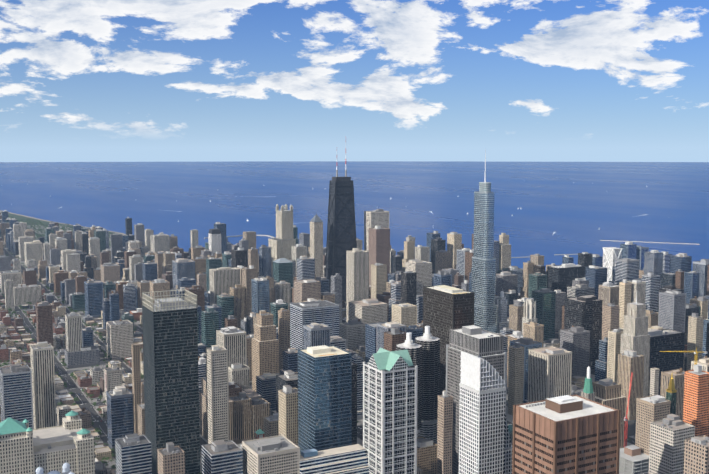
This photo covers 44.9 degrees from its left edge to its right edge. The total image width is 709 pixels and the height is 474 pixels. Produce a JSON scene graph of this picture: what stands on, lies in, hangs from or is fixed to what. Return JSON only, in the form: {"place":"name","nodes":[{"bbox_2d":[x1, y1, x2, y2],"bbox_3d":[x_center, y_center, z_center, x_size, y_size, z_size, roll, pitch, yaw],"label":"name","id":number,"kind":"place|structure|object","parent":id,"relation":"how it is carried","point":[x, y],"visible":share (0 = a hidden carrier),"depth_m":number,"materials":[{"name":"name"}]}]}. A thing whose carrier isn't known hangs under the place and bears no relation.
{"place":"outdoors","nodes":[
{"label":"outdoors","id":0,"kind":"place"},
{"bbox_2d":[115,433,151,473],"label":"tower","id":1,"kind":"structure","parent":0,"point":[133,453],"depth_m":940.89,"materials":[{"name":"paint"}]},
{"bbox_2d":[0,213,635,472],"bbox_3d":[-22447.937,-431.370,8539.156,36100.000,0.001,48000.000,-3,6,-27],"label":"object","id":2,"kind":"structure","parent":0,"point":[86,404],"depth_m":1517.62,"materials":[{"name":"concrete"}]},
{"bbox_2d":[4,279,13,311],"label":"tower","id":3,"kind":"structure","parent":2,"relation":"on","point":[9,292],"depth_m":2252.08,"materials":[{"name":"paint"}]},
{"bbox_2d":[0,269,21,292],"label":"building","id":4,"kind":"structure","parent":2,"relation":"on","point":[14,276],"depth_m":2552.77,"materials":[{"name":"paint"}]},
{"bbox_2d":[0,364,33,428],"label":"tower","id":5,"kind":"structure","parent":2,"relation":"on","point":[16,399],"depth_m":1209.88,"materials":[{"name":"glass"}]},
{"bbox_2d":[14,284,41,305],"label":"building","id":6,"kind":"structure","parent":2,"relation":"on","point":[24,294],"depth_m":2345.35,"materials":[{"name":"paint"}]},
{"bbox_2d":[24,240,42,266],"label":"tower","id":7,"kind":"structure","parent":2,"relation":"on","point":[33,250],"depth_m":3142.78,"materials":[{"name":"paint"}]},
{"bbox_2d":[30,341,55,428],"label":"tower","id":8,"kind":"structure","parent":2,"relation":"on","point":[43,380],"depth_m":1270.12,"materials":[{"name":"paint"}]},
{"bbox_2d":[35,301,52,345],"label":"tower","id":9,"kind":"structure","parent":2,"relation":"on","point":[44,326],"depth_m":1785.56,"materials":[{"name":"paint"}]},
{"bbox_2d":[0,411,94,473],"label":"office building","id":10,"kind":"structure","parent":2,"relation":"on","point":[25,448],"depth_m":983.50,"materials":[{"name":"paint"}]},
{"bbox_2d":[0,272,143,400],"bbox_3d":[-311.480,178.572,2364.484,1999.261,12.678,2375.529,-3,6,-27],"label":"trees","id":11,"kind":"object","parent":2,"relation":"on","point":[55,352],"visible":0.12,"depth_m":1905.91,"materials":[{"name":"green plant"}]},
{"bbox_2d":[65,312,81,351],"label":"tower","id":12,"kind":"structure","parent":2,"relation":"on","point":[73,326],"depth_m":1673.62,"materials":[{"name":"paint"}]},
{"bbox_2d":[64,345,99,368],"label":"building","id":13,"kind":"structure","parent":2,"relation":"on","point":[87,356],"depth_m":1674.14,"materials":[{"name":"paint"}]},
{"bbox_2d":[84,279,102,317],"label":"tower","id":14,"kind":"structure","parent":2,"relation":"on","point":[93,297],"depth_m":2163.99,"materials":[{"name":"glass"}]},
{"bbox_2d":[101,263,119,282],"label":"building","id":15,"kind":"structure","parent":2,"relation":"on","point":[110,271],"depth_m":2629.61,"materials":[{"name":"paint"}]},
{"bbox_2d":[104,364,121,404],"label":"building","id":16,"kind":"structure","parent":2,"relation":"on","point":[112,376],"depth_m":1416.01,"materials":[{"name":"paint"}]},
{"bbox_2d":[109,291,119,320],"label":"tower","id":17,"kind":"structure","parent":2,"relation":"on","point":[114,307],"depth_m":1953.30,"materials":[{"name":"glass"}]},
{"bbox_2d":[106,319,132,361],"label":"tower","id":18,"kind":"structure","parent":2,"relation":"on","point":[119,333],"depth_m":1718.84,"materials":[{"name":"paint"}]},
{"bbox_2d":[106,385,133,451],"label":"tower","id":19,"kind":"structure","parent":2,"relation":"on","point":[119,411],"depth_m":1204.19,"materials":[{"name":"glass"}]},
{"bbox_2d":[131,343,140,433],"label":"tower","id":20,"kind":"structure","parent":2,"relation":"on","point":[136,374],"depth_m":1204.84,"materials":[{"name":"paint"}]},
{"bbox_2d":[142,260,157,280],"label":"tower","id":21,"kind":"structure","parent":2,"relation":"on","point":[149,270],"depth_m":2450.23,"materials":[{"name":"glass"}]},
{"bbox_2d":[150,234,169,252],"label":"building","id":22,"kind":"structure","parent":2,"relation":"on","point":[159,242],"depth_m":3059.79,"materials":[{"name":"paint"}]},
{"bbox_2d":[142,289,199,473],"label":"skyscraper","id":23,"kind":"structure","parent":2,"relation":"on","point":[170,361],"depth_m":1075.18,"materials":[{"name":"glass"}]},
{"bbox_2d":[157,442,184,473],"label":"tower","id":24,"kind":"structure","parent":2,"relation":"on","point":[171,458],"depth_m":873.07,"materials":[{"name":"paint"}]},
{"bbox_2d":[172,258,194,288],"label":"tower","id":25,"kind":"structure","parent":2,"relation":"on","point":[182,267],"depth_m":2314.66,"materials":[{"name":"glass"}]},
{"bbox_2d":[208,229,220,254],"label":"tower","id":26,"kind":"structure","parent":2,"relation":"on","point":[214,237],"depth_m":2722.79,"materials":[{"name":"paint"}]},
{"bbox_2d":[206,345,228,443],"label":"tower","id":27,"kind":"structure","parent":2,"relation":"on","point":[217,388],"depth_m":1084.48,"materials":[{"name":"paint"}]},
{"bbox_2d":[201,440,242,473],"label":"tower","id":28,"kind":"structure","parent":2,"relation":"on","point":[221,457],"depth_m":904.87,"materials":[{"name":"paint"}]},
{"bbox_2d":[209,267,239,304],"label":"tower","id":29,"kind":"structure","parent":2,"relation":"on","point":[223,279],"depth_m":1914.90,"materials":[{"name":"paint"}]},
{"bbox_2d":[216,326,246,366],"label":"tower","id":30,"kind":"structure","parent":2,"relation":"on","point":[232,339],"depth_m":1326.58,"materials":[{"name":"paint"}]},
{"bbox_2d":[228,363,249,390],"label":"tower","id":31,"kind":"structure","parent":2,"relation":"on","point":[239,374],"depth_m":1311.69,"materials":[{"name":"paint"}]},
{"bbox_2d":[231,247,247,266],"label":"building","id":32,"kind":"structure","parent":2,"relation":"on","point":[239,255],"depth_m":2262.09,"materials":[{"name":"glass"}]},
{"bbox_2d":[259,245,270,276],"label":"tower","id":33,"kind":"structure","parent":2,"relation":"on","point":[264,260],"depth_m":2305.78,"materials":[{"name":"glass"}]},
{"bbox_2d":[252,310,278,391],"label":"skyscraper","id":34,"kind":"structure","parent":2,"relation":"on","point":[265,350],"depth_m":1418.99,"materials":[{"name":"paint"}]},
{"bbox_2d":[242,434,299,473],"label":"tower","id":35,"kind":"structure","parent":2,"relation":"on","point":[278,454],"depth_m":898.84,"materials":[{"name":"paint"}]},
{"bbox_2d":[268,204,295,276],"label":"skyscraper","id":36,"kind":"structure","parent":2,"relation":"on","point":[282,243],"depth_m":2435.88,"materials":[{"name":"paint"}]},
{"bbox_2d":[273,258,292,286],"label":"building","id":37,"kind":"structure","parent":2,"relation":"on","point":[282,269],"depth_m":2194.96,"materials":[{"name":"glass"}]},
{"bbox_2d":[275,281,290,310],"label":"tower","id":38,"kind":"structure","parent":2,"relation":"on","point":[283,290],"depth_m":1865.21,"materials":[{"name":"paint"}]},
{"bbox_2d":[278,308,289,373],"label":"tower","id":39,"kind":"structure","parent":2,"relation":"on","point":[284,328],"depth_m":1455.10,"materials":[{"name":"paint"}]},
{"bbox_2d":[278,385,297,445],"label":"tower","id":40,"kind":"structure","parent":2,"relation":"on","point":[288,409],"depth_m":1018.52,"materials":[{"name":"paint"}]},
{"bbox_2d":[292,244,306,286],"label":"tower","id":41,"kind":"structure","parent":2,"relation":"on","point":[298,250],"depth_m":2361.95,"materials":[{"name":"paint"}]},
{"bbox_2d":[297,256,314,279],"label":"tower","id":42,"kind":"structure","parent":2,"relation":"on","point":[305,267],"depth_m":2012.27,"materials":[{"name":"paint"}]},
{"bbox_2d":[294,279,320,302],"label":"tower","id":43,"kind":"structure","parent":2,"relation":"on","point":[306,289],"depth_m":1773.44,"materials":[{"name":"paint"}]},
{"bbox_2d":[290,300,338,348],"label":"tower","id":44,"kind":"structure","parent":2,"relation":"on","point":[310,312],"depth_m":1530.73,"materials":[{"name":"paint"}]},
{"bbox_2d":[310,213,322,276],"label":"skyscraper","id":45,"kind":"structure","parent":2,"relation":"on","point":[316,237],"depth_m":2186.59,"materials":[{"name":"paint"}]},
{"bbox_2d":[0,225,634,473],"bbox_3d":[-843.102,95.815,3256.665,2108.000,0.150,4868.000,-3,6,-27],"label":"pavement blocks","id":46,"kind":"structure","parent":2,"relation":"on","point":[509,417],"depth_m":1648.56,"materials":[{"name":"paint"}]},
{"bbox_2d":[0,221,58,252],"bbox_3d":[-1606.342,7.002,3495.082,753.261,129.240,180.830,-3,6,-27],"label":"buildings","id":47,"kind":"structure","parent":46,"relation":"on","point":[10,239],"depth_m":3597.80,"materials":[{"name":"paint"}]},
{"bbox_2d":[3,222,95,257],"bbox_3d":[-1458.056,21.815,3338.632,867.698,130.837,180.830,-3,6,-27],"label":"buildings","id":48,"kind":"structure","parent":46,"relation":"on","point":[52,228],"depth_m":3436.82,"materials":[{"name":"paint"}]},
{"bbox_2d":[10,226,133,258],"bbox_3d":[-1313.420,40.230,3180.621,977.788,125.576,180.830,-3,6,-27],"label":"buildings","id":49,"kind":"structure","parent":46,"relation":"on","point":[85,243],"depth_m":3336.24,"materials":[{"name":"paint"}]},
{"bbox_2d":[11,227,178,271],"bbox_3d":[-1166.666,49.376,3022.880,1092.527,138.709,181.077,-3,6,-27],"label":"buildings","id":50,"kind":"structure","parent":46,"relation":"on","point":[100,234],"depth_m":3120.32,"materials":[{"name":"paint"}]},
{"bbox_2d":[21,237,227,280],"bbox_3d":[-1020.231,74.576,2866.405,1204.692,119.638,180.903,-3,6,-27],"label":"buildings","id":51,"kind":"structure","parent":46,"relation":"on","point":[40,269],"depth_m":2890.26,"materials":[{"name":"paint"}]},
{"bbox_2d":[22,222,232,290],"bbox_3d":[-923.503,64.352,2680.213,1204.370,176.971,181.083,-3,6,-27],"label":"buildings","id":52,"kind":"structure","parent":46,"relation":"on","point":[95,274],"depth_m":2731.29,"materials":[{"name":"paint"}]},
{"bbox_2d":[0,225,323,304],"bbox_3d":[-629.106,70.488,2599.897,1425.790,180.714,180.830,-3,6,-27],"label":"buildings","id":53,"kind":"structure","parent":46,"relation":"on","point":[60,276],"depth_m":2620.56,"materials":[{"name":"paint"}]},
{"bbox_2d":[0,235,414,317],"bbox_3d":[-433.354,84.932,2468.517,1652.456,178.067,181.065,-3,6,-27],"label":"buildings","id":54,"kind":"structure","parent":46,"relation":"on","point":[74,300],"depth_m":2375.18,"materials":[{"name":"paint"}]},
{"bbox_2d":[0,231,473,334],"bbox_3d":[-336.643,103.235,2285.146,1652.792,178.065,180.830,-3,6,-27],"label":"buildings","id":55,"kind":"structure","parent":46,"relation":"on","point":[435,242],"depth_m":2232.03,"materials":[{"name":"paint"}]},
{"bbox_2d":[0,233,573,355],"bbox_3d":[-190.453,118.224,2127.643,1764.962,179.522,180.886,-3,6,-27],"label":"buildings","id":56,"kind":"structure","parent":46,"relation":"on","point":[502,250],"depth_m":2084.04,"materials":[{"name":"paint"}]},
{"bbox_2d":[0,241,648,372],"bbox_3d":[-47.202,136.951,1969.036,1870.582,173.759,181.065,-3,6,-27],"label":"buildings","id":57,"kind":"structure","parent":46,"relation":"on","point":[248,299],"depth_m":1884.40,"materials":[{"name":"paint"}]},
{"bbox_2d":[0,251,672,413],"bbox_3d":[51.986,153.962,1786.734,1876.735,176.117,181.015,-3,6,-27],"label":"buildings","id":58,"kind":"structure","parent":46,"relation":"on","point":[87,379],"depth_m":1743.55,"materials":[{"name":"paint"}]},
{"bbox_2d":[0,259,708,441],"bbox_3d":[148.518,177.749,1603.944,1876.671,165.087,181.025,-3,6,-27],"label":"buildings","id":59,"kind":"structure","parent":46,"relation":"on","point":[365,341],"depth_m":1606.69,"materials":[{"name":"paint"}]},
{"bbox_2d":[94,290,708,473],"bbox_3d":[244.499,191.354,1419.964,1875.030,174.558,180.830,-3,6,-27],"label":"city blocks","id":60,"kind":"structure","parent":46,"relation":"on","point":[249,413],"depth_m":1343.68,"materials":[{"name":"paint"}]},
{"bbox_2d":[240,356,708,473],"bbox_3d":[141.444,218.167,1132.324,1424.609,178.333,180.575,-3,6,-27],"label":"city blocks","id":61,"kind":"structure","parent":46,"relation":"on","point":[607,391],"depth_m":1173.96,"materials":[{"name":"paint"}]},
{"bbox_2d":[298,345,351,453],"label":"office tower","id":62,"kind":"structure","parent":2,"relation":"on","point":[324,397],"depth_m":975.44,"materials":[{"name":"glass"}]},
{"bbox_2d":[300,444,368,473],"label":"office building","id":63,"kind":"structure","parent":2,"relation":"on","point":[351,459],"depth_m":922.89,"materials":[{"name":"paint"}]},
{"bbox_2d":[325,162,356,301],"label":"skyscraper","id":64,"kind":"structure","parent":2,"relation":"on","point":[341,232],"depth_m":2222.48,"materials":[{"name":"paint"}]},
{"bbox_2d":[352,362,356,444],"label":"skyscraper","id":65,"kind":"structure","parent":2,"relation":"on","point":[354,403],"depth_m":1214.40,"materials":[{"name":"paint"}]},
{"bbox_2d":[346,248,368,321],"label":"tower","id":66,"kind":"structure","parent":2,"relation":"on","point":[357,274],"depth_m":1892.17,"materials":[{"name":"paint"}]},
{"bbox_2d":[349,298,386,323],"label":"building","id":67,"kind":"structure","parent":2,"relation":"on","point":[371,310],"depth_m":1821.53,"materials":[{"name":"paint"}]},
{"bbox_2d":[364,209,388,250],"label":"skyscraper","id":68,"kind":"structure","parent":2,"relation":"on","point":[376,217],"depth_m":2248.53,"materials":[{"name":"paint"}]},
{"bbox_2d":[371,263,386,298],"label":"tower","id":69,"kind":"structure","parent":2,"relation":"on","point":[378,277],"depth_m":2022.44,"materials":[{"name":"paint"}]},
{"bbox_2d":[369,225,389,285],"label":"high-rise building","id":70,"kind":"structure","parent":2,"relation":"on","point":[379,244],"depth_m":2206.75,"materials":[{"name":"paint"}]},
{"bbox_2d":[363,348,417,473],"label":"skyscraper","id":71,"kind":"structure","parent":2,"relation":"on","point":[390,383],"depth_m":916.19,"materials":[{"name":"paint"}]},
{"bbox_2d":[392,303,416,326],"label":"building","id":72,"kind":"structure","parent":2,"relation":"on","point":[404,314],"depth_m":1703.98,"materials":[{"name":"paint"}]},
{"bbox_2d":[396,332,421,436],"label":"high-rise building","id":73,"kind":"structure","parent":2,"relation":"on","point":[413,349],"depth_m":1108.62,"materials":[{"name":"paint"}]},
{"bbox_2d":[401,271,416,304],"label":"tower","id":74,"kind":"structure","parent":2,"relation":"on","point":[408,286],"depth_m":1821.13,"materials":[{"name":"glass"}]},
{"bbox_2d":[405,259,431,294],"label":"tower","id":75,"kind":"structure","parent":2,"relation":"on","point":[423,269],"depth_m":2029.39,"materials":[{"name":"paint"}]},
{"bbox_2d":[415,326,439,443],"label":"high-rise building","id":76,"kind":"structure","parent":2,"relation":"on","point":[428,342],"depth_m":1148.07,"materials":[{"name":"glass"}]},
{"bbox_2d":[436,250,451,272],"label":"tower","id":77,"kind":"structure","parent":2,"relation":"on","point":[443,259],"depth_m":2422.52,"materials":[{"name":"paint"}]},
{"bbox_2d":[437,390,452,473],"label":"tower","id":78,"kind":"structure","parent":2,"relation":"on","point":[444,433],"depth_m":1028.61,"materials":[{"name":"paint"}]},
{"bbox_2d":[423,285,474,394],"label":"skyscraper","id":79,"kind":"structure","parent":2,"relation":"on","point":[446,309],"depth_m":1275.06,"materials":[{"name":"paint"}]},
{"bbox_2d":[446,325,506,473],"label":"skyscraper","id":80,"kind":"structure","parent":2,"relation":"on","point":[480,342],"depth_m":1069.51,"materials":[{"name":"paint"}]},
{"bbox_2d":[471,149,497,332],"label":"skyscraper","id":81,"kind":"structure","parent":2,"relation":"on","point":[483,285],"depth_m":1720.72,"materials":[{"name":"glass"}]},
{"bbox_2d":[497,291,508,332],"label":"high-rise building","id":82,"kind":"structure","parent":2,"relation":"on","point":[503,321],"depth_m":1762.33,"materials":[{"name":"glass"}]},
{"bbox_2d":[495,271,517,295],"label":"tower","id":83,"kind":"structure","parent":2,"relation":"on","point":[506,281],"depth_m":2033.98,"materials":[{"name":"glass"}]},
{"bbox_2d":[508,342,523,414],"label":"tower","id":84,"kind":"structure","parent":2,"relation":"on","point":[515,373],"depth_m":1362.98,"materials":[{"name":"paint"}]},
{"bbox_2d":[522,298,536,333],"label":"high-rise building","id":85,"kind":"structure","parent":2,"relation":"on","point":[529,310],"depth_m":1622.95,"materials":[{"name":"paint"}]},
{"bbox_2d":[528,272,546,297],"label":"tower","id":86,"kind":"structure","parent":2,"relation":"on","point":[537,280],"depth_m":1949.95,"materials":[{"name":"glass"}]},
{"bbox_2d":[532,288,555,340],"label":"tower","id":87,"kind":"structure","parent":2,"relation":"on","point":[545,298],"depth_m":1835.88,"materials":[{"name":"glass"}]},
{"bbox_2d":[528,346,571,402],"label":"tower","id":88,"kind":"structure","parent":2,"relation":"on","point":[549,371],"depth_m":1114.38,"materials":[{"name":"paint"}]},
{"bbox_2d":[547,263,584,297],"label":"tower","id":89,"kind":"structure","parent":2,"relation":"on","point":[561,277],"depth_m":2003.27,"materials":[{"name":"glass"}]},
{"bbox_2d":[512,394,620,473],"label":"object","id":90,"kind":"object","parent":2,"relation":"on","point":[572,434],"visible":1,"depth_m":729.34,"materials":[{"name":"paint"}]},
{"bbox_2d":[567,284,594,297],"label":"building","id":91,"kind":"structure","parent":2,"relation":"on","point":[577,290],"depth_m":1948.10,"materials":[{"name":"paint"}]},
{"bbox_2d":[564,295,602,373],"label":"tower","id":92,"kind":"structure","parent":2,"relation":"on","point":[585,312],"depth_m":1622.44,"materials":[{"name":"glass"}]},
{"bbox_2d":[585,265,606,298],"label":"tower","id":93,"kind":"structure","parent":2,"relation":"on","point":[596,276],"depth_m":1987.52,"materials":[{"name":"glass"}]},
{"bbox_2d":[602,303,619,339],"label":"tower","id":94,"kind":"structure","parent":2,"relation":"on","point":[610,316],"depth_m":1614.07,"materials":[{"name":"paint"}]},
{"bbox_2d":[603,247,622,281],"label":"skyscraper","id":95,"kind":"structure","parent":2,"relation":"on","point":[611,255],"depth_m":2178.62,"materials":[{"name":"paint"}]},
{"bbox_2d":[607,329,622,382],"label":"tower","id":96,"kind":"structure","parent":2,"relation":"on","point":[614,340],"depth_m":1430.20,"materials":[{"name":"paint"}]},
{"bbox_2d":[615,258,638,284],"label":"tower","id":97,"kind":"structure","parent":2,"relation":"on","point":[627,269],"depth_m":2054.79,"materials":[{"name":"paint"}]},
{"bbox_2d":[617,350,644,420],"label":"tower","id":98,"kind":"structure","parent":2,"relation":"on","point":[630,361],"depth_m":1344.42,"materials":[{"name":"paint"}]},
{"bbox_2d":[619,445,648,473],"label":"high-rise building","id":99,"kind":"structure","parent":2,"relation":"on","point":[633,459],"depth_m":1026.37,"materials":[{"name":"paint"}]},
{"bbox_2d":[620,296,649,396],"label":"high-rise building","id":100,"kind":"structure","parent":2,"relation":"on","point":[635,335],"depth_m":1405.47,"materials":[{"name":"paint"}]},
{"bbox_2d":[635,395,670,454],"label":"tower","id":101,"kind":"structure","parent":2,"relation":"on","point":[651,408],"depth_m":1034.66,"materials":[{"name":"paint"}]},
{"bbox_2d":[644,250,662,287],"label":"tower","id":102,"kind":"structure","parent":2,"relation":"on","point":[653,261],"depth_m":2037.15,"materials":[{"name":"glass"}]},
{"bbox_2d":[648,329,684,395],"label":"tower","id":103,"kind":"structure","parent":2,"relation":"on","point":[667,340],"depth_m":1465.38,"materials":[{"name":"glass"}]},
{"bbox_2d":[666,374,676,413],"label":"high-rise building","id":104,"kind":"structure","parent":2,"relation":"on","point":[671,390],"depth_m":1038.95,"materials":[{"name":"paint"}]},
{"bbox_2d":[669,253,691,272],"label":"tower","id":105,"kind":"structure","parent":2,"relation":"on","point":[682,261],"depth_m":2043.73,"materials":[{"name":"glass"}]},
{"bbox_2d":[684,271,699,303],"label":"tower","id":106,"kind":"structure","parent":2,"relation":"on","point":[691,283],"depth_m":1912.93,"materials":[{"name":"glass"}]},
{"bbox_2d":[686,312,703,370],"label":"tower","id":107,"kind":"structure","parent":2,"relation":"on","point":[695,330],"depth_m":1538.89,"materials":[{"name":"paint"}]},
{"bbox_2d":[0,161,708,270],"bbox_3d":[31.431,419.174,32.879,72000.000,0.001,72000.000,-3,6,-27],"label":"lake water","id":108,"kind":"structure","parent":0,"point":[670,200],"depth_m":7683.06,"materials":[{"name":"blue liquid"}]},
{"bbox_2d":[0,0,708,161],"label":"sky","id":109,"kind":"structure","parent":0,"point":[81,80],"materials":[{"name":"blue"}]},
{"bbox_2d":[459,351,511,473],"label":"skyscraper","id":110,"kind":"structure","parent":0,"point":[485,446],"depth_m":793.12,"materials":[{"name":"paint"}]},
{"bbox_2d":[581,367,594,400],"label":"spire","id":111,"kind":"structure","parent":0,"point":[587,392],"depth_m":1046.65,"materials":[{"name":"paint"}]},
{"bbox_2d":[649,414,694,473],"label":"tower","id":112,"kind":"structure","parent":0,"point":[670,434],"depth_m":874.30,"materials":[{"name":"paint"}]},
{"bbox_2d":[683,365,708,436],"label":"skyscraper","id":113,"kind":"structure","parent":0,"point":[696,400],"depth_m":1112.88,"materials":[{"name":"paint"}]},
{"bbox_2d":[683,435,708,473],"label":"tower","id":114,"kind":"structure","parent":0,"point":[696,454],"depth_m":722.87,"materials":[{"name":"paint"}]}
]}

